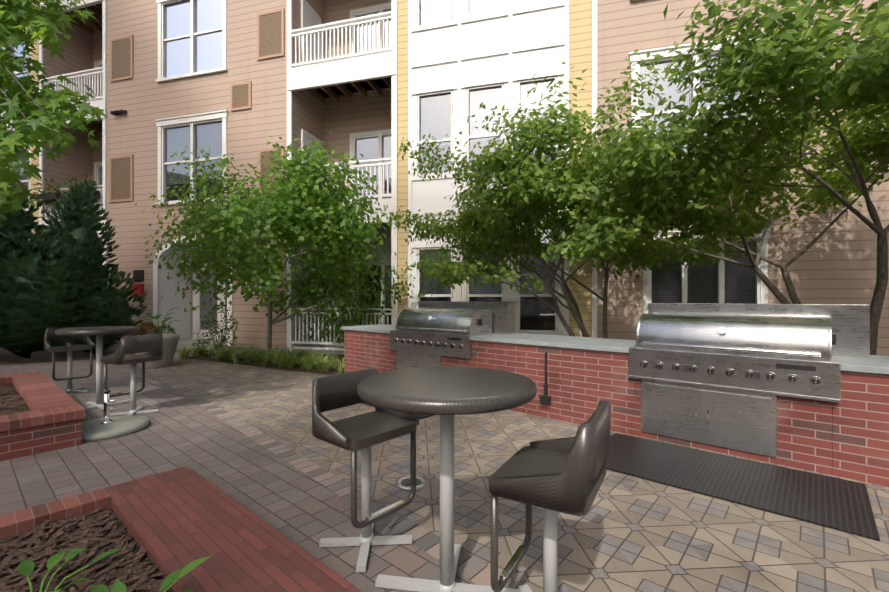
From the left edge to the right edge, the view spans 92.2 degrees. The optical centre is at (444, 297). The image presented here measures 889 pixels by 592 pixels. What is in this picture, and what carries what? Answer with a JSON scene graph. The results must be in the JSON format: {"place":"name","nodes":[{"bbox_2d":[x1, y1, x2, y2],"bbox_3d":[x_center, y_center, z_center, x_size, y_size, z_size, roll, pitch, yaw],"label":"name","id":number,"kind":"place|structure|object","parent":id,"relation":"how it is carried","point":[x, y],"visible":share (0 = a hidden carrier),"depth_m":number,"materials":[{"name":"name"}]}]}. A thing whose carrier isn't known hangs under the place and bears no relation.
{"place":"outdoors","nodes":[
{"label":"outdoors","id":0,"kind":"place"},
{"bbox_2d":[0,0,107,220],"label":"maple branches","id":1,"kind":"object","parent":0,"point":[20,101],"visible":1,"depth_m":4.17,"materials":[{"name":"green plant"}]},
{"bbox_2d":[0,359,475,591],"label":"ground","id":2,"kind":"structure","parent":0,"point":[302,510],"depth_m":3.59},
{"bbox_2d":[0,371,85,460],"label":"raised planter","id":3,"kind":"object","parent":2,"relation":"on","point":[52,417],"visible":0.9,"depth_m":4.16,"materials":[{"name":"brick"}]},
{"bbox_2d":[44,327,95,392],"bbox_3d":[-5.757,0.968,6.569,0.431,0.995,0.545,0,0,37],"label":"stool","id":4,"kind":"object","parent":2,"relation":"on","point":[50,335],"visible":0.85,"depth_m":6.54,"materials":[{"name":"grey leather"}]},
{"bbox_2d":[55,326,139,411],"bbox_3d":[-4.567,0.935,5.660,0.868,1.060,0.868,0,0,-1],"label":"table","id":5,"kind":"object","parent":2,"relation":"on","point":[99,332],"visible":0.88,"depth_m":5.63,"materials":[{"name":"grey metal"}]},
{"bbox_2d":[82,389,148,441],"bbox_3d":[-3.708,1.240,4.694,0.770,0.450,0.770,0,0,-1],"label":"umbrella base","id":6,"kind":"object","parent":2,"relation":"on","point":[107,426],"visible":0.85,"depth_m":4.64,"materials":[{"name":"concrete"}]},
{"bbox_2d":[101,334,162,415],"bbox_3d":[-3.892,0.968,5.353,0.431,0.995,0.545,0,0,24],"label":"stool","id":7,"kind":"object","parent":2,"relation":"on","point":[151,346],"visible":0.83,"depth_m":5.31,"materials":[{"name":"grey leather"}]},
{"bbox_2d":[0,343,343,374],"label":"ground plants","id":8,"kind":"object","parent":2,"relation":"on","point":[7,357],"visible":0.1,"depth_m":10.16,"materials":[{"name":"green plant"}]},
{"bbox_2d":[0,179,150,357],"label":"conifer shrub","id":9,"kind":"object","parent":8,"relation":"on","point":[56,274],"visible":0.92,"depth_m":10.06,"materials":[{"name":"green plant"}]},
{"bbox_2d":[233,353,243,363],"bbox_3d":[-4.474,1.335,9.304,0.222,0.259,0.120,0,0,-18],"label":"garden spotlight","id":10,"kind":"object","parent":8,"relation":"on","point":[237,355],"visible":0.77,"depth_m":9.27,"materials":[{"name":"black"}]},
{"bbox_2d":[175,343,343,372],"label":"liriope grass","id":11,"kind":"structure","parent":8,"relation":"on","point":[287,359],"depth_m":9.20,"materials":[{"name":"green plant"}]},
{"bbox_2d":[135,131,436,351],"bbox_3d":[-3.416,-0.941,9.574,5.461,4.824,5.637,0,0,35],"label":"maple tree","id":12,"kind":"object","parent":8,"relation":"on","point":[291,207],"visible":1,"depth_m":8.20,"materials":[{"name":"green plant"}]},
{"bbox_2d":[376,49,773,337],"bbox_3d":[1.541,-0.873,6.663,4.355,4.732,5.636,0,0,-42],"label":"dogwood tree","id":13,"kind":"object","parent":8,"relation":"on","point":[532,195],"visible":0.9,"depth_m":5.82,"materials":[{"name":"green plant"}]},
{"bbox_2d":[0,466,361,591],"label":"brick border","id":14,"kind":"object","parent":2,"relation":"on","point":[173,520],"visible":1,"depth_m":2.47,"materials":[{"name":"red brick"}]},
{"bbox_2d":[0,384,168,591],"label":"mulch chips","id":15,"kind":"object","parent":14,"relation":"on","point":[134,569],"visible":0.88,"depth_m":2.34,"materials":[{"name":"brown wood"}]},
{"bbox_2d":[0,546,124,591],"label":"hosta","id":16,"kind":"object","parent":15,"relation":"on","point":[25,568],"visible":1,"depth_m":2.07,"materials":[{"name":"green plant"}]},
{"bbox_2d":[90,556,211,591],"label":"hosta","id":17,"kind":"object","parent":15,"relation":"on","point":[119,586],"visible":1,"depth_m":1.93,"materials":[{"name":"green plant"}]},
{"bbox_2d":[182,587,192,591],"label":"hosta","id":18,"kind":"object","parent":15,"relation":"on","point":[189,590],"visible":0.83,"depth_m":1.96,"materials":[{"name":"green plant"}]},
{"bbox_2d":[190,305,244,356],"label":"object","id":19,"kind":"object","parent":2,"relation":"on","point":[223,339],"visible":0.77,"depth_m":10.67,"materials":[{"name":"green plant"}]},
{"bbox_2d":[294,307,339,348],"bbox_3d":[-3.470,0.843,11.633,1.422,1.346,1.331,0,0,-1],"label":"porch shrub","id":20,"kind":"object","parent":2,"relation":"on","point":[303,336],"visible":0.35,"depth_m":11.47,"materials":[{"name":"green plant"}]},
{"bbox_2d":[312,368,418,571],"bbox_3d":[-0.467,0.968,2.534,0.431,0.995,0.545,0,0,41],"label":"stool","id":21,"kind":"object","parent":2,"relation":"on","point":[364,433],"visible":0.94,"depth_m":2.50,"materials":[{"name":"grey leather"}]},
{"bbox_2d":[1,0,888,355],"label":"building","id":22,"kind":"structure","parent":2,"relation":"on","point":[375,82],"depth_m":10.69,"materials":[{"name":"beige"}]},
{"bbox_2d":[33,174,99,204],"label":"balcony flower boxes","id":23,"kind":"object","parent":22,"relation":"attached to","point":[47,196],"visible":0.67,"depth_m":13.23,"materials":[{"name":"black"}]},
{"bbox_2d":[357,366,536,591],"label":"table","id":24,"kind":"object","parent":2,"relation":"on","point":[446,393],"visible":1,"depth_m":2.08,"materials":[{"name":"grey metal"}]},
{"bbox_2d":[124,350,888,591],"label":"patio paving","id":25,"kind":"structure","parent":2,"relation":"on","point":[627,533],"depth_m":2.84,"materials":[{"name":"beige stone"}]},
{"bbox_2d":[113,307,180,367],"bbox_3d":[-6.241,0.833,9.123,1.289,1.264,1.026,0,0,-1],"label":"planter pot","id":26,"kind":"object","parent":25,"relation":"on","point":[170,342],"visible":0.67,"depth_m":8.94,"materials":[{"name":"grey concrete"}]},
{"bbox_2d":[396,476,425,488],"bbox_3d":[-0.262,1.454,3.367,0.240,0.010,0.240,0,0,-1],"label":"drain cover","id":27,"kind":"object","parent":25,"relation":"on","point":[403,482],"visible":0.67,"depth_m":3.36,"materials":[{"name":"metal"}]},
{"bbox_2d":[489,400,609,591],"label":"stool","id":28,"kind":"object","parent":25,"relation":"on","point":[551,477],"visible":1,"depth_m":1.74,"materials":[{"name":"grey leather"}]},
{"bbox_2d":[362,402,879,540],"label":"mats","id":29,"kind":"object","parent":25,"relation":"on","point":[843,505],"visible":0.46,"depth_m":3.33,"materials":[{"name":"rubber"}]},
{"bbox_2d":[525,0,888,354],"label":"dogwood tree","id":30,"kind":"object","parent":25,"relation":"on","point":[788,55],"visible":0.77,"depth_m":4.75,"materials":[{"name":"green plant"}]},
{"bbox_2d":[342,324,888,486],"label":"grill island","id":31,"kind":"structure","parent":2,"relation":"on","point":[847,437],"depth_m":4.57,"materials":[{"name":"brick"}]},
{"bbox_2d":[389,301,514,369],"bbox_3d":[0.070,0.730,6.676,1.850,1.330,0.892,0,0,41],"label":"grill","id":32,"kind":"object","parent":31,"relation":"on","point":[427,333],"visible":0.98,"depth_m":6.41,"materials":[{"name":"metal"}]},
{"bbox_2d":[540,352,550,403],"bbox_3d":[1.213,0.959,5.148,0.120,0.612,0.055,0,0,41],"label":"conduit","id":33,"kind":"object","parent":31,"relation":"hanging from","point":[545,398],"visible":0.96,"depth_m":5.15,"materials":[{"name":"black metal"}]},
{"bbox_2d":[628,303,869,456],"bbox_3d":[2.906,0.730,4.207,1.850,1.330,0.892,0,0,41],"label":"grill","id":34,"kind":"object","parent":31,"relation":"on","point":[721,374],"visible":1,"depth_m":3.97,"materials":[{"name":"metal"}]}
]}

